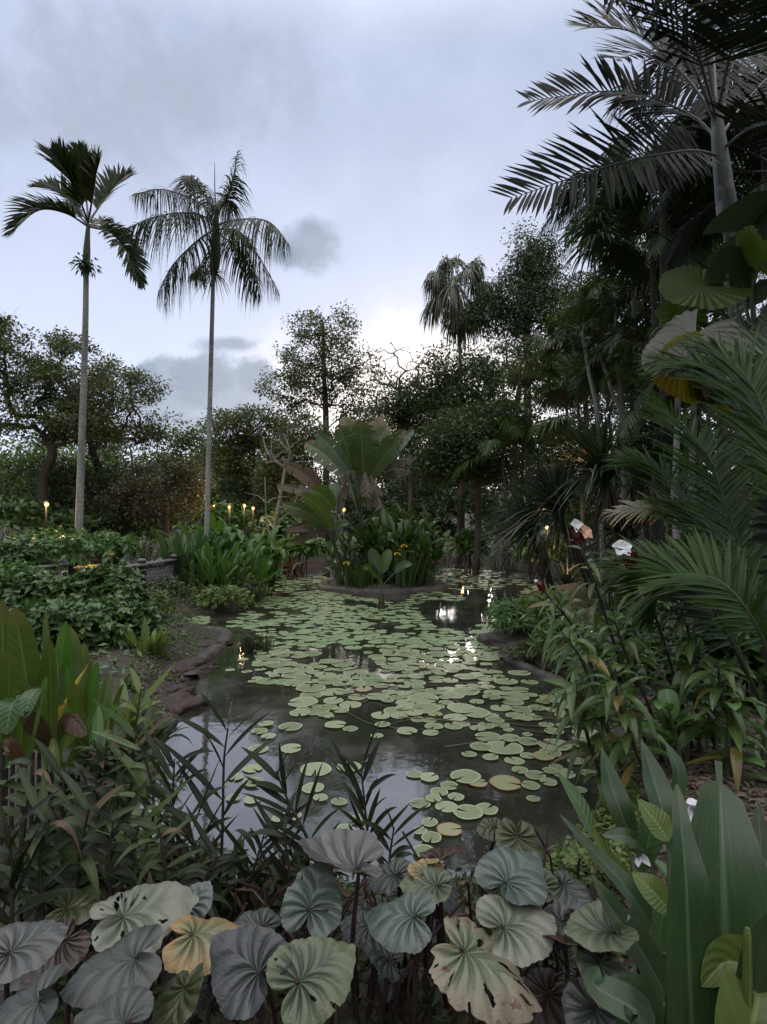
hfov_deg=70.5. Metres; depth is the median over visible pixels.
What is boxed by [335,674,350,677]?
lily pad
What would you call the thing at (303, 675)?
lily pad
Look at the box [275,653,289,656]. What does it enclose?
lily pad
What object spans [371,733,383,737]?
lily pad
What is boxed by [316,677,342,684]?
lily pad
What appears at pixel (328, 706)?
lily pad
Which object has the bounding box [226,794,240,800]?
lily pad
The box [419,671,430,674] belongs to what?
lily pad
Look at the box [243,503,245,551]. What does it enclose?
lamp post
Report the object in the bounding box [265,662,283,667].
lily pad
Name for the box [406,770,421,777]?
lily pad
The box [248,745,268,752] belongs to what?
lily pad
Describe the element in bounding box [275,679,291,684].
lily pad
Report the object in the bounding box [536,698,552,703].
lily pad
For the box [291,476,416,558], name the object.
tall bush
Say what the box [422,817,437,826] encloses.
lily pad
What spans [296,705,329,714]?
lily pad
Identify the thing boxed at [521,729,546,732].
floating stalk
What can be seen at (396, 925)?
heart leaf plant
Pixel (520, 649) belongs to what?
bush
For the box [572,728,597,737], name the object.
lily pad
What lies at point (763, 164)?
feather palm
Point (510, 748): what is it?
lily pad
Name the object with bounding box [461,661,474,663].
lily pad
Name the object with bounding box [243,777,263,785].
lily pad
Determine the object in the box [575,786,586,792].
lily pad
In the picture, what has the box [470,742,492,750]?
lily pad
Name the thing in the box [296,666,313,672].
lily pad
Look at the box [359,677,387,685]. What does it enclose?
lily pad
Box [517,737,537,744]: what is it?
lily pad
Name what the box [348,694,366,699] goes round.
lily pad
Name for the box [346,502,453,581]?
canna stand
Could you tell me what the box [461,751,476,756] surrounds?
lily pad
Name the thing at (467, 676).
lily pad
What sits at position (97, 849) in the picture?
leafy cane
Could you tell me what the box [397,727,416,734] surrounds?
lily pad
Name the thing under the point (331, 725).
lily pad
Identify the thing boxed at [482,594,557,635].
bush
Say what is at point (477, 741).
floating stalk
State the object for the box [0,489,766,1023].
ground
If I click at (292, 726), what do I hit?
lily pad
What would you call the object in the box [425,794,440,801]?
lily pad
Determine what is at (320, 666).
lily pad
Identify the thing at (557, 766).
lily pad
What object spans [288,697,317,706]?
lily pad
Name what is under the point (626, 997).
ginger plant
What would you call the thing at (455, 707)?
lily pad
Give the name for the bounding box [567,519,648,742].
flowering stem
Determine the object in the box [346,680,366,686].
lily pad
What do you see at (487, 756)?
lily pad
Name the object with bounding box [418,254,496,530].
fan palm
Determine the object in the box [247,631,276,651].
reed tuft
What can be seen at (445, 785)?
lily pad
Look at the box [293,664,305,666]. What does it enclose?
lily pad
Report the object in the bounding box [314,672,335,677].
lily pad
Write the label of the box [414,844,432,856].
lily pad
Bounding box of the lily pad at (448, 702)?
[439,700,453,704]
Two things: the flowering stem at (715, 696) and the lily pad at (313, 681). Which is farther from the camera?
the lily pad at (313, 681)
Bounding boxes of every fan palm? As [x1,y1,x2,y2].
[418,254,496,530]
[493,361,581,571]
[501,322,639,558]
[525,345,671,556]
[553,145,744,543]
[593,82,761,509]
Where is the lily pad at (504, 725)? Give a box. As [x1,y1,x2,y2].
[492,723,509,727]
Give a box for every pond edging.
[184,625,233,679]
[498,651,569,681]
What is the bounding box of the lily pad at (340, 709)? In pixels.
[333,707,348,712]
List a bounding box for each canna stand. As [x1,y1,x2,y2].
[148,512,305,595]
[157,528,233,590]
[182,545,239,591]
[188,534,278,602]
[319,529,396,577]
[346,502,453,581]
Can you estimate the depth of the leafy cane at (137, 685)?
2.48 m
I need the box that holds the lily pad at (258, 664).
[252,662,268,665]
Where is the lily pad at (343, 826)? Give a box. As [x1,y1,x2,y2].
[336,824,355,829]
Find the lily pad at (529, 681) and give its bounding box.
[521,679,537,683]
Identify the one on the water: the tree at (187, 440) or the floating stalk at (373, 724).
the floating stalk at (373, 724)
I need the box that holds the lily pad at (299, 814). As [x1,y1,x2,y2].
[284,811,301,819]
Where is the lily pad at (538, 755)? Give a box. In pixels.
[532,751,554,759]
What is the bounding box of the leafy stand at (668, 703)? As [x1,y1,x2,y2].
[637,670,766,775]
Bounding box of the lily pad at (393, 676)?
[387,674,399,678]
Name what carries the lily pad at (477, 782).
on the water
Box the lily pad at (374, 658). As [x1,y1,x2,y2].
[372,657,385,659]
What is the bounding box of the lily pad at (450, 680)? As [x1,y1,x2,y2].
[443,678,457,681]
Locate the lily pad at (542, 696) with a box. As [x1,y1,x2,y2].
[539,694,552,699]
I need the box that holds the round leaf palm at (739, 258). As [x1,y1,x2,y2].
[641,182,766,613]
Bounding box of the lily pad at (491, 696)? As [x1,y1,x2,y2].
[482,694,500,698]
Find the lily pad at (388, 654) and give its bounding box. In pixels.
[382,652,399,655]
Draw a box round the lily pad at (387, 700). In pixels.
[381,698,393,701]
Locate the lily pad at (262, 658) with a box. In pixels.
[255,657,271,660]
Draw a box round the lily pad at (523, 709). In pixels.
[510,706,531,712]
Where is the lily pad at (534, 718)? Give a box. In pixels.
[529,715,542,719]
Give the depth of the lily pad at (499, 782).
3.62 m
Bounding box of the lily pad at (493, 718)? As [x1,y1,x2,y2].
[486,716,504,722]
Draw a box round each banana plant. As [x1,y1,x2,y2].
[277,463,349,575]
[304,416,414,546]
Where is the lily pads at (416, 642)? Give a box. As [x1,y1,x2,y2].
[185,568,561,648]
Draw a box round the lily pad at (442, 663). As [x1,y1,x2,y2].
[436,661,448,665]
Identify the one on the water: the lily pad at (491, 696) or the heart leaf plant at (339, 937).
the lily pad at (491, 696)
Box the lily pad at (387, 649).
[380,648,396,651]
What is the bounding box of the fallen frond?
[602,489,697,535]
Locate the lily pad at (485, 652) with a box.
[477,651,491,654]
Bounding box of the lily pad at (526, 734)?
[522,732,532,735]
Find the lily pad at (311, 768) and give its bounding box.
[300,762,331,775]
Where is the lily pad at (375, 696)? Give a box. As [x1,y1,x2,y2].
[366,693,389,699]
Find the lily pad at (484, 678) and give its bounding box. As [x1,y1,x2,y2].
[477,675,495,680]
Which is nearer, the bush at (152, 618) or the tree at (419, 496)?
the bush at (152, 618)
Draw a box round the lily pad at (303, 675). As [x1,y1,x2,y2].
[293,674,310,678]
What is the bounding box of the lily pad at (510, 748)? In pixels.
[485,741,523,753]
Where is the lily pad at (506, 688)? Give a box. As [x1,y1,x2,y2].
[499,686,510,689]
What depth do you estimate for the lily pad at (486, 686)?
5.83 m
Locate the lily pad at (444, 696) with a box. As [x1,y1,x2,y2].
[438,694,452,698]
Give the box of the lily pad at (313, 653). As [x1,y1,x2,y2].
[303,651,321,655]
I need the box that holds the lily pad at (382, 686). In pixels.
[374,684,387,687]
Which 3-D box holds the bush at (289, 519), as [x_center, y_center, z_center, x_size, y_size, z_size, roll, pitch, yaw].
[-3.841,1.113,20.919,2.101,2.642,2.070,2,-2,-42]
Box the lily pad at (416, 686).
[412,685,423,688]
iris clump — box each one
[328,549,394,588]
[376,542,439,588]
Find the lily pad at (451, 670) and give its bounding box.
[445,668,458,671]
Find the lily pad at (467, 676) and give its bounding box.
[454,673,476,678]
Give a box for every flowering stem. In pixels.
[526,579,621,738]
[534,678,621,807]
[541,623,642,784]
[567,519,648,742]
[570,663,667,801]
[597,622,687,766]
[609,540,703,749]
[642,610,762,764]
[673,661,766,793]
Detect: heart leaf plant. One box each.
[0,917,90,1023]
[0,920,67,1000]
[0,923,161,1023]
[45,888,105,970]
[89,881,198,952]
[152,962,212,1023]
[162,914,240,1023]
[182,881,212,935]
[209,924,291,1023]
[233,908,280,1016]
[266,936,355,1023]
[280,862,342,999]
[298,828,383,1023]
[330,933,347,1023]
[340,910,397,1021]
[357,872,409,968]
[363,939,407,1023]
[365,891,435,1023]
[368,857,457,991]
[399,858,452,1008]
[419,844,469,987]
[429,916,541,1023]
[474,846,548,982]
[475,894,556,1023]
[476,817,541,888]
[516,967,569,1023]
[533,867,574,968]
[534,869,591,971]
[542,933,601,976]
[543,901,576,978]
[561,976,616,1023]
[562,945,623,1008]
[563,900,638,956]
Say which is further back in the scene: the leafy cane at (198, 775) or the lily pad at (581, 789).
the lily pad at (581, 789)
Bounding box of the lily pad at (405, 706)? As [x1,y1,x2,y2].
[396,704,412,709]
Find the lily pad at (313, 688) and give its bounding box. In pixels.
[296,684,325,691]
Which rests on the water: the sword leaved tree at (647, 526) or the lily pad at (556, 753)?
the lily pad at (556, 753)
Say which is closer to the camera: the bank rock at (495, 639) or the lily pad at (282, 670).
the lily pad at (282, 670)
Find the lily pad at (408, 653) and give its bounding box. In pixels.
[395,651,419,656]
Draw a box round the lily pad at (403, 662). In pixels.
[394,661,413,665]
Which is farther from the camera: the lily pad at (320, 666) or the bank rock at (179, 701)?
the lily pad at (320, 666)
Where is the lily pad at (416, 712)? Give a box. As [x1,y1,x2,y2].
[405,709,423,715]
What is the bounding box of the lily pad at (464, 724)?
[453,722,469,726]
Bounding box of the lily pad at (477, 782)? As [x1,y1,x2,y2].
[468,778,487,786]
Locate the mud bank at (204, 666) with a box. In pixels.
[145,640,232,696]
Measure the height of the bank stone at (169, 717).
0.115 m
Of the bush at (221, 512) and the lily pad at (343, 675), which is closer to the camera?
the lily pad at (343, 675)
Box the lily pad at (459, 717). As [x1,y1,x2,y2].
[443,713,466,721]
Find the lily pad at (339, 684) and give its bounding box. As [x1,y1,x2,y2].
[333,682,344,685]
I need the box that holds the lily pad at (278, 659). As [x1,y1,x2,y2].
[270,657,284,660]
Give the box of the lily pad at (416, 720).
[411,716,422,721]
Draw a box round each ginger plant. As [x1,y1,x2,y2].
[557,740,696,1023]
[666,760,766,1023]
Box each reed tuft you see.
[237,631,264,653]
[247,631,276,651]
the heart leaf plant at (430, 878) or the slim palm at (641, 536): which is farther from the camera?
the slim palm at (641, 536)
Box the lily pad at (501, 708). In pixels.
[490,705,510,710]
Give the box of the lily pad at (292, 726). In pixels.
[278,722,301,730]
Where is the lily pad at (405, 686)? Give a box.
[398,685,409,687]
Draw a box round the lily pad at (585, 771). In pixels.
[581,769,594,775]
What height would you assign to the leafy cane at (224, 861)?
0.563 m
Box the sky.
[0,0,766,488]
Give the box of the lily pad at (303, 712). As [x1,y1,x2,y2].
[289,709,309,715]
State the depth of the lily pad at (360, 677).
6.17 m
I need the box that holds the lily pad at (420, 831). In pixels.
[414,826,426,833]
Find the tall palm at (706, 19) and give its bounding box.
[488,0,766,557]
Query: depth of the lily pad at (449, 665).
6.72 m
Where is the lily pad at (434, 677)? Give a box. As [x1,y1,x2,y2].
[429,676,444,679]
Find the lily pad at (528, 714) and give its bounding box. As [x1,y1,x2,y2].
[523,713,534,716]
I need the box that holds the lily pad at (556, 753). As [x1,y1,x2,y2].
[539,748,560,756]
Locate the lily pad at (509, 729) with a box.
[503,727,513,731]
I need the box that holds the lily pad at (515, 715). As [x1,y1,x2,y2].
[505,712,525,718]
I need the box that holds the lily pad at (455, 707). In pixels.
[447,703,474,712]
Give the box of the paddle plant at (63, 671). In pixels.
[0,599,123,845]
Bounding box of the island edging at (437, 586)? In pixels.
[317,579,446,594]
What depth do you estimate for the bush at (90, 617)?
6.47 m
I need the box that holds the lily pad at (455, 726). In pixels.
[444,723,461,729]
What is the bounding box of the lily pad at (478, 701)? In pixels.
[469,699,483,703]
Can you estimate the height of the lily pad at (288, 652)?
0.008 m
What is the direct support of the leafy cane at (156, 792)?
on the ground at (182, 607)
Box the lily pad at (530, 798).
[526,795,539,800]
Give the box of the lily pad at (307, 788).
[302,782,323,792]
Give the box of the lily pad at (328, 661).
[319,659,338,662]
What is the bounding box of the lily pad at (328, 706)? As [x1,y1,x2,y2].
[320,704,336,709]
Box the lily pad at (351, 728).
[343,726,357,730]
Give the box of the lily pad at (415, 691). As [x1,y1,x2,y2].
[410,689,428,693]
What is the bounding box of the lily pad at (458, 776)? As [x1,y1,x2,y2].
[450,769,479,784]
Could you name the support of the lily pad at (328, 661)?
on the water
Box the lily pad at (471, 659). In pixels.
[464,658,478,661]
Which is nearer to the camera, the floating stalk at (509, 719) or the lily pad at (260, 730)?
the lily pad at (260, 730)
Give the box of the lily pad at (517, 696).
[502,692,528,700]
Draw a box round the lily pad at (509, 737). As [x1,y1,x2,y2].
[501,734,518,741]
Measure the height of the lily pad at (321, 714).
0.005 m
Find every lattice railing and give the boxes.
[7,557,118,606]
[95,554,177,599]
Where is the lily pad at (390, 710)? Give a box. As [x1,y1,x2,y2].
[383,707,405,713]
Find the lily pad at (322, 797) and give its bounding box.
[313,794,327,800]
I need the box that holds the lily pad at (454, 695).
[444,691,464,698]
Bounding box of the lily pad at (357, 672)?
[343,669,368,674]
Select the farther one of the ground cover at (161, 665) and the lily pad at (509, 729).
the ground cover at (161, 665)
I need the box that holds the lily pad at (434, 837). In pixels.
[421,831,440,842]
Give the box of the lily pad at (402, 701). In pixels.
[395,699,413,704]
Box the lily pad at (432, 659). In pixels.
[425,658,439,661]
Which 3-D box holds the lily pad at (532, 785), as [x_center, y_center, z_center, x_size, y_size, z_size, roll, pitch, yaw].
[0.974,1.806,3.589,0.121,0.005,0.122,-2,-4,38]
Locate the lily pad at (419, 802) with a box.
[410,798,430,807]
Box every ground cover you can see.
[1,585,212,768]
[50,545,613,561]
[50,825,667,1023]
[127,619,209,708]
[181,568,263,616]
[522,627,591,694]
[542,756,657,888]
[563,567,766,757]
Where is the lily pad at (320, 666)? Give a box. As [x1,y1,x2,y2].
[313,665,326,668]
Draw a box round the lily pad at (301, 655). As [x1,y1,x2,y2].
[291,653,308,657]
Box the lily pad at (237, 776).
[230,773,242,779]
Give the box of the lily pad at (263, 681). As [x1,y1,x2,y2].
[254,678,277,683]
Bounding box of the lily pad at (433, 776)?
[420,772,438,780]
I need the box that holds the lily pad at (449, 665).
[443,663,465,668]
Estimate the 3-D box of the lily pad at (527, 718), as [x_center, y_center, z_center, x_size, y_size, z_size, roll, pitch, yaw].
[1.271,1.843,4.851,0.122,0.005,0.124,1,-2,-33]
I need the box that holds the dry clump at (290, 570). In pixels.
[278,555,307,580]
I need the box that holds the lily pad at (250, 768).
[243,764,261,772]
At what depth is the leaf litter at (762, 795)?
3.23 m
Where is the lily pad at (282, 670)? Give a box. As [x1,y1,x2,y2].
[273,667,297,672]
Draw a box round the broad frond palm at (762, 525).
[745,496,766,574]
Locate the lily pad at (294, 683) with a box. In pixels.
[283,680,305,685]
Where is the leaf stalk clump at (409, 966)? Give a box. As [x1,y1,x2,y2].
[96,827,640,1023]
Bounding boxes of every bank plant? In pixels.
[99,667,150,693]
[111,678,164,725]
[113,705,191,752]
[120,616,176,655]
[121,656,153,673]
[161,649,179,658]
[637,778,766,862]
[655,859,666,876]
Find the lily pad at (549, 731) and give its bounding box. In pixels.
[544,727,563,733]
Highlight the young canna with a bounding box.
[363,548,411,609]
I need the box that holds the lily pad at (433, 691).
[425,687,448,693]
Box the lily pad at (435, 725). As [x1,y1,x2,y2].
[425,723,442,728]
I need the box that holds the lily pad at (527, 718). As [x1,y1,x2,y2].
[518,716,532,720]
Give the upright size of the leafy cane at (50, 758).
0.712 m
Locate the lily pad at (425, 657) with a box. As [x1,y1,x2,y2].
[420,655,431,658]
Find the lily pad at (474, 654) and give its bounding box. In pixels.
[468,653,480,655]
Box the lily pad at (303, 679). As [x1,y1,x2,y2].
[292,677,309,681]
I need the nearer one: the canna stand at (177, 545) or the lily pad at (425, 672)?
the lily pad at (425, 672)
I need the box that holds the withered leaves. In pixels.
[0,688,86,780]
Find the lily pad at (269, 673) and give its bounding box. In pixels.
[265,671,277,674]
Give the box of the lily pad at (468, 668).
[461,666,474,669]
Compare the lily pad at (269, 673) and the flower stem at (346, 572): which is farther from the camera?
the flower stem at (346, 572)
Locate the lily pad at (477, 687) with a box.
[468,685,483,689]
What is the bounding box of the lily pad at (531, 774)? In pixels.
[525,770,545,779]
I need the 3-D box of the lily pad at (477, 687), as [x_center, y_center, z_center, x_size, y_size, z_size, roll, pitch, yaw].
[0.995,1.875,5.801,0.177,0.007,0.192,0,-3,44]
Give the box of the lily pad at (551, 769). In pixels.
[543,766,556,772]
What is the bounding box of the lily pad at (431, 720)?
[422,718,436,722]
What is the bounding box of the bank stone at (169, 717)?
[160,712,178,726]
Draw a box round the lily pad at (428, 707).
[409,703,440,712]
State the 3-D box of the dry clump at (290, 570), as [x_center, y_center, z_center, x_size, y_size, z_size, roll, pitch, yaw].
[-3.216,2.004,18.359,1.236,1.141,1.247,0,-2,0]
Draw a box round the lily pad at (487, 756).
[482,753,497,759]
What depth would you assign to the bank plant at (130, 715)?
4.52 m
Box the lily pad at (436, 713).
[428,711,442,715]
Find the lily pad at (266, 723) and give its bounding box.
[258,721,273,725]
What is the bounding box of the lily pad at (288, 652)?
[282,651,295,653]
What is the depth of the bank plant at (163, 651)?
6.46 m
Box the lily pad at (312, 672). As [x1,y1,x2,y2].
[307,670,324,673]
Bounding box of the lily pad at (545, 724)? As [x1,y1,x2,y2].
[539,722,553,726]
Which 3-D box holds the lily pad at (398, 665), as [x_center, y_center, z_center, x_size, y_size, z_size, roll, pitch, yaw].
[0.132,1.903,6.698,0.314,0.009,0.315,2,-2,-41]
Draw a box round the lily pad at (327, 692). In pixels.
[320,688,345,695]
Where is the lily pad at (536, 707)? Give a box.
[528,705,545,710]
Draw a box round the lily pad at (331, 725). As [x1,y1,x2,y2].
[324,722,345,728]
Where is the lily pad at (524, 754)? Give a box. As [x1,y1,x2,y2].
[520,752,533,758]
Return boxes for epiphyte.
[69,252,101,279]
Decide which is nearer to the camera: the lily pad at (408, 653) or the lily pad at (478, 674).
the lily pad at (478, 674)
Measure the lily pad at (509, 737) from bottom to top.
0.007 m
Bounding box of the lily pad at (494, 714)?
[485,713,498,717]
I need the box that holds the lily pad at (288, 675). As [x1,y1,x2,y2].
[281,672,304,677]
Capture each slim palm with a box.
[537,296,626,584]
[553,317,644,504]
[569,250,657,583]
[586,228,677,549]
[604,317,746,612]
[618,317,746,606]
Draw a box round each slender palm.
[1,136,150,579]
[120,150,293,585]
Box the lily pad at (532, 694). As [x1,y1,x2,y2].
[525,693,537,696]
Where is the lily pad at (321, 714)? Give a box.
[318,712,332,716]
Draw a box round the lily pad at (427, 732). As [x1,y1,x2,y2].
[423,730,438,735]
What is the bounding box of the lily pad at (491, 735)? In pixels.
[475,731,500,740]
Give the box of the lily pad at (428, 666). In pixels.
[419,664,436,668]
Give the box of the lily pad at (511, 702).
[503,699,523,704]
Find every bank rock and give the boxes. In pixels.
[152,691,210,713]
[476,627,545,651]
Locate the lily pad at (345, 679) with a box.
[340,678,351,680]
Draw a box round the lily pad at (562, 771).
[552,768,575,778]
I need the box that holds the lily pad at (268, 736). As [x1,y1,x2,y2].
[261,734,275,738]
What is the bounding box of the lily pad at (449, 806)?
[435,801,457,811]
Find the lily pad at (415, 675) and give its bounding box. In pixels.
[407,673,423,678]
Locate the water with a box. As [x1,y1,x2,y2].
[139,561,606,882]
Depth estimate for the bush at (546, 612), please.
7.10 m
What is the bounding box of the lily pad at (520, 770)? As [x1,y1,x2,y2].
[511,767,528,773]
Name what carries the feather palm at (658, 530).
on the ground at (182, 607)
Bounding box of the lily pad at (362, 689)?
[355,686,371,691]
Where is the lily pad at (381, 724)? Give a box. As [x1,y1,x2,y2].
[375,721,389,726]
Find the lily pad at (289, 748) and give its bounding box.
[281,743,300,752]
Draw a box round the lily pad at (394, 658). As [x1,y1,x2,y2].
[388,657,402,660]
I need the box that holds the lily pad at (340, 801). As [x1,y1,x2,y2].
[331,798,346,804]
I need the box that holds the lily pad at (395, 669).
[389,668,402,670]
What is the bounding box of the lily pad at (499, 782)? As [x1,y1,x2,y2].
[489,775,520,790]
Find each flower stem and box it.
[343,561,348,589]
[393,552,400,589]
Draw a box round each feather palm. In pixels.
[432,416,580,577]
[531,351,623,567]
[537,65,766,546]
[546,169,608,564]
[553,273,648,556]
[557,133,668,546]
[563,228,727,525]
[575,363,733,533]
[576,326,725,550]
[586,178,746,342]
[590,297,766,715]
[591,326,766,546]
[632,0,766,267]
[644,67,766,272]
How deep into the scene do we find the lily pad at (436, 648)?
7.68 m
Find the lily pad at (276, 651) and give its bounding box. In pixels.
[268,649,289,653]
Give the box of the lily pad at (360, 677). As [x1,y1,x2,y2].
[352,675,366,678]
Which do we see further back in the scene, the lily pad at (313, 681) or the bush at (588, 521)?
the bush at (588, 521)
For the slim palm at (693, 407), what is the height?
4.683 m
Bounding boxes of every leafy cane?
[0,757,93,921]
[0,788,71,995]
[3,764,93,922]
[30,770,140,972]
[33,738,95,888]
[49,761,126,886]
[59,777,159,900]
[77,768,192,899]
[92,700,187,850]
[102,707,173,834]
[103,815,213,940]
[110,664,174,829]
[116,795,191,882]
[120,724,214,858]
[157,759,237,879]
[158,694,276,908]
[159,804,254,920]
[212,799,313,911]
[240,743,340,862]
[245,791,305,934]
[328,720,411,899]
[357,804,428,902]
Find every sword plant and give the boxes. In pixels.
[548,560,587,583]
[578,576,629,618]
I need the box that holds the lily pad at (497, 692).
[484,690,501,694]
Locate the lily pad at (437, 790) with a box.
[430,787,447,795]
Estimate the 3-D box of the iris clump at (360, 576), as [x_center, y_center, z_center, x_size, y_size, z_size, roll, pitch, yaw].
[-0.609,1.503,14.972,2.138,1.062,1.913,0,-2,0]
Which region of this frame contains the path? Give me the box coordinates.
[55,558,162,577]
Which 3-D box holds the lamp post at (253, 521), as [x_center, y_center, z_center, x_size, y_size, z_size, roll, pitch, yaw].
[-4.808,0.952,19.980,0.150,2.373,0.150,0,-2,0]
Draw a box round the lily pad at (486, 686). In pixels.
[480,685,494,688]
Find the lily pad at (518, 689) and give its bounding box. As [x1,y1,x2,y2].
[511,687,528,691]
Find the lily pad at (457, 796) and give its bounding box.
[448,792,463,800]
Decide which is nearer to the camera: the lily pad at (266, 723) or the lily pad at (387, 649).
the lily pad at (266, 723)
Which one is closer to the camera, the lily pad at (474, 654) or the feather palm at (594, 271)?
the lily pad at (474, 654)
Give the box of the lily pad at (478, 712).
[460,707,490,717]
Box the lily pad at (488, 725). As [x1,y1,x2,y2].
[478,722,494,728]
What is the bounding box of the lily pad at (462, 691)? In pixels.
[452,687,479,694]
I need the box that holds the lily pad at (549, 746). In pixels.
[538,739,571,750]
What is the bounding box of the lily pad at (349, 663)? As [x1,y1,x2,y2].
[330,660,354,666]
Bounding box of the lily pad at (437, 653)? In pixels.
[426,651,449,655]
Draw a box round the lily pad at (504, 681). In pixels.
[494,678,517,684]
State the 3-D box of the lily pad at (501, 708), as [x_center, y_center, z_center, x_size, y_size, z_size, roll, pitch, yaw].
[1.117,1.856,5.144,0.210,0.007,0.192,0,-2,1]
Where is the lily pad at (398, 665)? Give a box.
[381,663,407,668]
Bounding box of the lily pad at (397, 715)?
[391,712,408,718]
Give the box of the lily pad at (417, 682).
[404,679,425,685]
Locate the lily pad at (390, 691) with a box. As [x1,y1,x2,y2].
[381,690,395,693]
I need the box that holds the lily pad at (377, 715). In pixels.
[371,712,389,718]
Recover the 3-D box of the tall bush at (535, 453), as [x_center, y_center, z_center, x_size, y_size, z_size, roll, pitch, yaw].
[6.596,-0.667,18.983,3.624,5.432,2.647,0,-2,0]
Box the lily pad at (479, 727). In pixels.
[470,725,485,730]
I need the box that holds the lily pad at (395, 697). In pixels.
[390,695,403,699]
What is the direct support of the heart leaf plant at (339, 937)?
on the ground at (182, 607)
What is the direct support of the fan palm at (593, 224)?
on the ground at (182, 607)
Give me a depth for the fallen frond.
5.13 m
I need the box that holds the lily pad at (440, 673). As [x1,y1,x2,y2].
[435,672,446,674]
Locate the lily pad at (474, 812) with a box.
[453,804,482,819]
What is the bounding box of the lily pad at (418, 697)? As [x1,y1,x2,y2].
[407,693,438,702]
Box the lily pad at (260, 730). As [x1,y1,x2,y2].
[251,728,267,733]
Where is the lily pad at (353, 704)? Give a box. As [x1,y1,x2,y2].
[339,701,360,707]
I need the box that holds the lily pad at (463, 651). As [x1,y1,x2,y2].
[455,649,471,652]
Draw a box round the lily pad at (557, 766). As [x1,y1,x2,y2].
[549,764,562,768]
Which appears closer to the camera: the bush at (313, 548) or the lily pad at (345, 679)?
the lily pad at (345, 679)
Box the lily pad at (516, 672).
[508,670,530,675]
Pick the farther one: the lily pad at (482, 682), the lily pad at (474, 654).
the lily pad at (474, 654)
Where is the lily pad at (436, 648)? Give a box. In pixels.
[429,647,442,649]
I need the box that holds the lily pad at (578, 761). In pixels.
[567,757,583,764]
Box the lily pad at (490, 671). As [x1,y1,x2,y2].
[480,669,496,673]
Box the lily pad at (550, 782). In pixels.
[540,778,556,785]
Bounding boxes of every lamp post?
[44,500,49,569]
[228,504,230,526]
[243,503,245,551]
[252,506,254,555]
[545,525,548,557]
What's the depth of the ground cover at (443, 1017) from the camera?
1.77 m
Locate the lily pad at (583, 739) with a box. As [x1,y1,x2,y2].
[572,735,591,743]
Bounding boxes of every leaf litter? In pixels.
[118,619,187,754]
[616,693,766,865]
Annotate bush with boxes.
[0,443,110,557]
[0,490,54,538]
[0,534,60,570]
[0,558,53,609]
[0,564,97,607]
[0,822,171,941]
[4,525,140,576]
[8,590,138,649]
[20,508,135,566]
[47,733,168,856]
[58,455,220,559]
[65,557,155,628]
[81,532,146,565]
[104,597,170,642]
[104,833,250,936]
[106,509,190,566]
[135,590,176,617]
[147,574,194,615]
[174,500,257,532]
[177,583,255,610]
[210,468,289,549]
[214,834,349,933]
[235,575,268,606]
[254,511,307,565]
[277,533,328,574]
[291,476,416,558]
[332,505,397,541]
[378,495,437,556]
[384,463,464,554]
[411,486,513,567]
[430,519,466,564]
[447,527,495,573]
[468,498,551,568]
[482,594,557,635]
[496,640,549,661]
[508,536,572,582]
[519,584,576,641]
[523,416,609,567]
[525,613,598,664]
[542,480,620,571]
[566,605,696,684]
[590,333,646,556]
[597,473,687,545]
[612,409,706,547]
[621,538,699,613]
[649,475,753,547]
[658,618,766,706]
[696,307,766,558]
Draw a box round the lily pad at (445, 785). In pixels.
[440,781,457,789]
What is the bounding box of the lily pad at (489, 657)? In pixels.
[476,655,499,660]
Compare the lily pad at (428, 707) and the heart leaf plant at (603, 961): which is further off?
the lily pad at (428, 707)
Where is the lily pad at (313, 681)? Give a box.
[306,679,320,682]
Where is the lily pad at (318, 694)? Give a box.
[300,691,322,697]
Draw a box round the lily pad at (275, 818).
[271,815,279,821]
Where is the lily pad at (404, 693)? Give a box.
[396,691,411,694]
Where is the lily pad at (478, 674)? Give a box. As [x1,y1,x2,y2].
[469,672,484,676]
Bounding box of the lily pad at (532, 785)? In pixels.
[521,781,539,789]
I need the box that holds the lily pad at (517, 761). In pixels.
[504,757,524,764]
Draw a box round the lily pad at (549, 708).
[546,707,564,712]
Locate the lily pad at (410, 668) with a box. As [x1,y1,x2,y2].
[403,666,418,670]
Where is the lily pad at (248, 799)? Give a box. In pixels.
[244,795,258,803]
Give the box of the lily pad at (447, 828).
[437,822,461,835]
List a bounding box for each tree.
[0,306,142,564]
[0,436,76,520]
[0,442,24,494]
[2,430,140,512]
[7,452,137,564]
[22,324,183,562]
[86,434,179,518]
[86,451,219,569]
[129,419,242,523]
[182,447,282,535]
[186,401,308,541]
[221,439,322,531]
[244,409,339,561]
[244,418,308,544]
[252,299,386,553]
[317,416,427,530]
[350,369,452,524]
[353,342,431,506]
[383,439,481,524]
[392,337,525,567]
[396,393,544,575]
[446,408,595,543]
[453,216,584,543]
[465,328,579,558]
[472,442,595,594]
[473,472,561,589]
[517,390,681,549]
[523,405,646,583]
[535,270,617,553]
[577,491,655,592]
[587,437,668,551]
[588,234,658,496]
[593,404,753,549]
[637,127,766,552]
[687,408,753,535]
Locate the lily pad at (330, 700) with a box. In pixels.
[323,697,343,703]
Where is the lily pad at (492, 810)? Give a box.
[476,803,497,814]
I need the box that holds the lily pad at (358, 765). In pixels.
[337,761,360,770]
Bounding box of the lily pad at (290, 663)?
[278,661,297,665]
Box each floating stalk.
[337,694,398,704]
[338,690,398,695]
[344,710,410,724]
[399,716,486,723]
[425,681,493,682]
[445,740,547,747]
[469,715,546,720]
[502,722,557,726]
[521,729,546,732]
[536,717,598,720]
[537,740,574,749]
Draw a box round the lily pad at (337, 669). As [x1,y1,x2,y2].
[333,668,345,670]
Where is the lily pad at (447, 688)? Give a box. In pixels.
[440,687,455,692]
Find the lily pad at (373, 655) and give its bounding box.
[368,654,383,657]
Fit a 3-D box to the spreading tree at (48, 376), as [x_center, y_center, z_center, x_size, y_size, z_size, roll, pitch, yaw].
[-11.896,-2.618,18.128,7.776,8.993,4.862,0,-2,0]
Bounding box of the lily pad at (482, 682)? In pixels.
[478,681,488,684]

